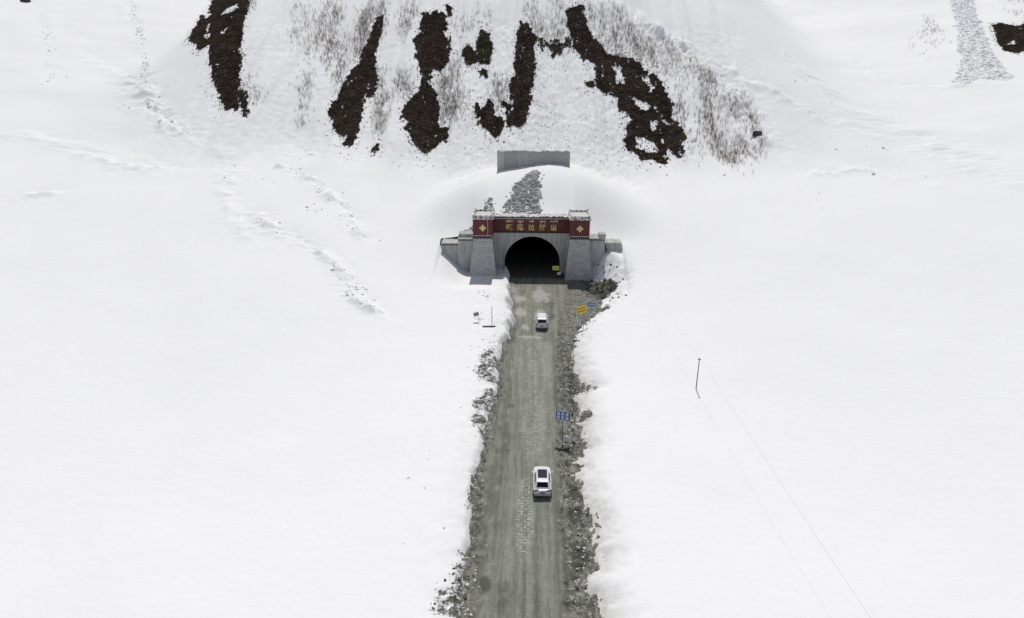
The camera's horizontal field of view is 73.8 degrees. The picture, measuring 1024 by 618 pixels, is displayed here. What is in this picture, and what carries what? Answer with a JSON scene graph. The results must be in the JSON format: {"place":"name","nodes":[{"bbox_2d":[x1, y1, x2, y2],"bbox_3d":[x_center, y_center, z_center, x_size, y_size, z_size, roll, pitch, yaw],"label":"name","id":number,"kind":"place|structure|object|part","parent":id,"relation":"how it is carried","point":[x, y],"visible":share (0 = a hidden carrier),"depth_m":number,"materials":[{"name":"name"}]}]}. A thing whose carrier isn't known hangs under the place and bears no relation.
{"place":"outdoors","nodes":[
{"label":"outdoors","id":0,"kind":"place"},
{"bbox_2d":[0,0,1023,617],"bbox_3d":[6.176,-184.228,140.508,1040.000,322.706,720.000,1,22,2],"label":"snow field","id":1,"kind":"structure","parent":0,"point":[218,398],"depth_m":101.53,"materials":[{"name":"white snow"}]},
{"bbox_2d":[41,1,174,131],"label":"snow lumps","id":2,"kind":"object","parent":1,"relation":"on","point":[140,31],"visible":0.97,"depth_m":209.03,"materials":[{"name":"white snow"}]},
{"bbox_2d":[181,0,253,118],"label":"scrub patch","id":3,"kind":"object","parent":1,"relation":"on","point":[224,56],"visible":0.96,"depth_m":194.34,"materials":[{"name":"brown plant"}]},
{"bbox_2d":[223,165,380,306],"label":"snow lumps","id":4,"kind":"object","parent":1,"relation":"on","point":[332,269],"visible":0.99,"depth_m":123.21,"materials":[{"name":"white snow"}]},
{"bbox_2d":[240,0,390,127],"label":"bare brushwood","id":5,"kind":"object","parent":1,"relation":"on","point":[357,30],"visible":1,"depth_m":198.62,"materials":[{"name":"grey plant"}]},
{"bbox_2d":[318,10,385,157],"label":"scrub patch","id":6,"kind":"object","parent":1,"relation":"on","point":[356,89],"visible":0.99,"depth_m":178.63,"materials":[{"name":"brown plant"}]},
{"bbox_2d":[364,0,465,134],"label":"bare brushwood","id":7,"kind":"object","parent":1,"relation":"on","point":[398,74],"visible":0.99,"depth_m":179.50,"materials":[{"name":"grey plant"}]},
{"bbox_2d":[396,3,455,165],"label":"scrub patch","id":8,"kind":"object","parent":1,"relation":"on","point":[428,52],"visible":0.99,"depth_m":179.87,"materials":[{"name":"brown plant"}]},
{"bbox_2d":[431,348,499,616],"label":"mud clods","id":9,"kind":"object","parent":1,"relation":"on","point":[455,596],"visible":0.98,"depth_m":59.66,"materials":[{"name":"soil"}]},
{"bbox_2d":[297,40,644,177],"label":"snow lumps","id":10,"kind":"object","parent":1,"relation":"on","point":[524,129],"visible":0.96,"depth_m":167.85,"materials":[{"name":"white snow"}]},
{"bbox_2d":[461,22,495,77],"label":"scrub patch","id":11,"kind":"object","parent":1,"relation":"on","point":[483,41],"visible":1,"depth_m":188.50,"materials":[{"name":"green plant"}]},
{"bbox_2d":[464,197,495,230],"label":"stone rubble","id":12,"kind":"object","parent":1,"relation":"on","point":[489,199],"visible":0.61,"depth_m":132.28,"materials":[{"name":"grey stone"}]},
{"bbox_2d":[468,97,507,144],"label":"scrub patch","id":13,"kind":"object","parent":1,"relation":"on","point":[485,114],"visible":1,"depth_m":171.37,"materials":[{"name":"brown plant"}]},
{"bbox_2d":[436,0,593,126],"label":"bare brushwood","id":14,"kind":"object","parent":1,"relation":"on","point":[501,91],"visible":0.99,"depth_m":191.43,"materials":[{"name":"grey plant"}]},
{"bbox_2d":[501,10,538,139],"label":"scrub patch","id":15,"kind":"object","parent":1,"relation":"on","point":[516,116],"visible":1,"depth_m":180.71,"materials":[{"name":"brown plant"}]},
{"bbox_2d":[500,170,544,213],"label":"stone rubble","id":16,"kind":"object","parent":1,"relation":"on","point":[533,182],"visible":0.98,"depth_m":132.95,"materials":[{"name":"grey stone"}]},
{"bbox_2d":[441,208,622,280],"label":"tunnel portal","id":17,"kind":"object","parent":1,"relation":"on","point":[485,244],"visible":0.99,"depth_m":128.06,"materials":[{"name":"grey concrete"}]},
{"bbox_2d":[497,150,569,170],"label":"concrete wall","id":18,"kind":"structure","parent":1,"relation":"on","point":[508,159],"depth_m":143.21,"materials":[{"name":"grey concrete"}]},
{"bbox_2d":[537,33,572,71],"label":"scrub patch","id":19,"kind":"object","parent":1,"relation":"on","point":[556,48],"visible":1,"depth_m":189.31,"materials":[{"name":"green plant"}]},
{"bbox_2d":[584,274,618,298],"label":"dirt pile","id":20,"kind":"object","parent":1,"relation":"on","point":[603,288],"visible":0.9,"depth_m":121.83,"materials":[{"name":"grey soil"}]},
{"bbox_2d":[582,264,626,303],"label":"dirt crumbs","id":21,"kind":"object","parent":1,"relation":"on","point":[605,280],"visible":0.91,"depth_m":121.58,"materials":[{"name":"brown soil"}]},
{"bbox_2d":[562,0,691,169],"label":"scrub patch","id":22,"kind":"object","parent":1,"relation":"on","point":[628,87],"visible":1,"depth_m":176.98,"materials":[{"name":"brown plant"}]},
{"bbox_2d":[585,0,768,174],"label":"bare brushwood","id":23,"kind":"object","parent":1,"relation":"on","point":[705,100],"visible":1,"depth_m":173.84,"materials":[{"name":"grey plant"}]},
{"bbox_2d":[695,357,700,388],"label":"utility pole","id":24,"kind":"object","parent":1,"relation":"on","point":[699,359],"visible":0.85,"depth_m":86.06,"materials":[{"name":"grey wood"}]},
{"bbox_2d":[629,254,844,578],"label":"overhead wire","id":25,"kind":"object","parent":24,"relation":"attached to","point":[766,460],"visible":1,"depth_m":62.18,"materials":[{"name":"grey metal"}]},
{"bbox_2d":[753,131,761,136],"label":"boulder","id":26,"kind":"object","parent":1,"relation":"on","point":[756,132],"visible":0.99,"depth_m":161.72,"materials":[{"name":"grey stone"}]},
{"bbox_2d":[723,80,925,207],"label":"snow lumps","id":27,"kind":"object","parent":1,"relation":"on","point":[873,173],"visible":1,"depth_m":149.25,"materials":[{"name":"white snow"}]},
{"bbox_2d":[909,0,1023,53],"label":"bare brushwood","id":28,"kind":"object","parent":1,"relation":"on","point":[941,28],"visible":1,"depth_m":244.51,"materials":[{"name":"plant"}]},
{"bbox_2d":[950,0,1013,83],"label":"avalanche debris","id":29,"kind":"object","parent":1,"relation":"on","point":[960,49],"visible":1,"depth_m":220.22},
{"bbox_2d":[986,21,1023,53],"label":"scrub patch","id":30,"kind":"object","parent":1,"relation":"on","point":[1005,34],"visible":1,"depth_m":226.13,"materials":[{"name":"brown plant"}]},
{"bbox_2d":[457,236,603,617],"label":"dirt road","id":31,"kind":"structure","parent":0,"point":[523,567],"depth_m":72.86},
{"bbox_2d":[429,296,509,615],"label":"slush lumps","id":32,"kind":"object","parent":31,"relation":"on","point":[467,585],"visible":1,"depth_m":60.40,"materials":[{"name":"grey snow"}]},
{"bbox_2d":[531,466,552,496],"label":"white suv","id":33,"kind":"object","parent":31,"relation":"on","point":[542,479],"visible":1,"depth_m":68.63,"materials":[{"name":"paint"}]},
{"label":"rear window","id":34,"kind":"part","parent":33,"relation":"part of","materials":[{"name":"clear glass"}]},
{"bbox_2d":[535,313,548,328],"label":"white suv","id":35,"kind":"object","parent":31,"relation":"on","point":[541,320],"visible":1,"depth_m":106.39,"materials":[{"name":"paint"}]},
{"bbox_2d":[555,410,570,440],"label":"road sign","id":36,"kind":"object","parent":31,"relation":"on","point":[563,415],"visible":0.99,"depth_m":76.61,"materials":[{"name":"blue metal"}]},
{"bbox_2d":[563,435,568,441],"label":"marker stone","id":37,"kind":"object","parent":31,"relation":"on","point":[565,438],"visible":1,"depth_m":77.54,"materials":[{"name":"grey stone"}]},
{"bbox_2d":[561,308,599,617],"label":"mud clods","id":38,"kind":"object","parent":31,"relation":"on","point":[576,508],"visible":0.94,"depth_m":76.84,"materials":[{"name":"soil"}]},
{"bbox_2d":[561,308,600,617],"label":"slush lumps","id":39,"kind":"object","parent":31,"relation":"on","point":[572,475],"visible":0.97,"depth_m":77.00,"materials":[{"name":"grey snow"}]},
{"bbox_2d":[577,305,586,328],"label":"road sign","id":40,"kind":"object","parent":31,"relation":"on","point":[581,309],"visible":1,"depth_m":105.93,"materials":[{"name":"yellow metal"}]},
{"bbox_2d":[587,302,595,320],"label":"road sign","id":41,"kind":"object","parent":31,"relation":"on","point":[591,304],"visible":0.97,"depth_m":108.44,"materials":[{"name":"blue metal"}]}
]}

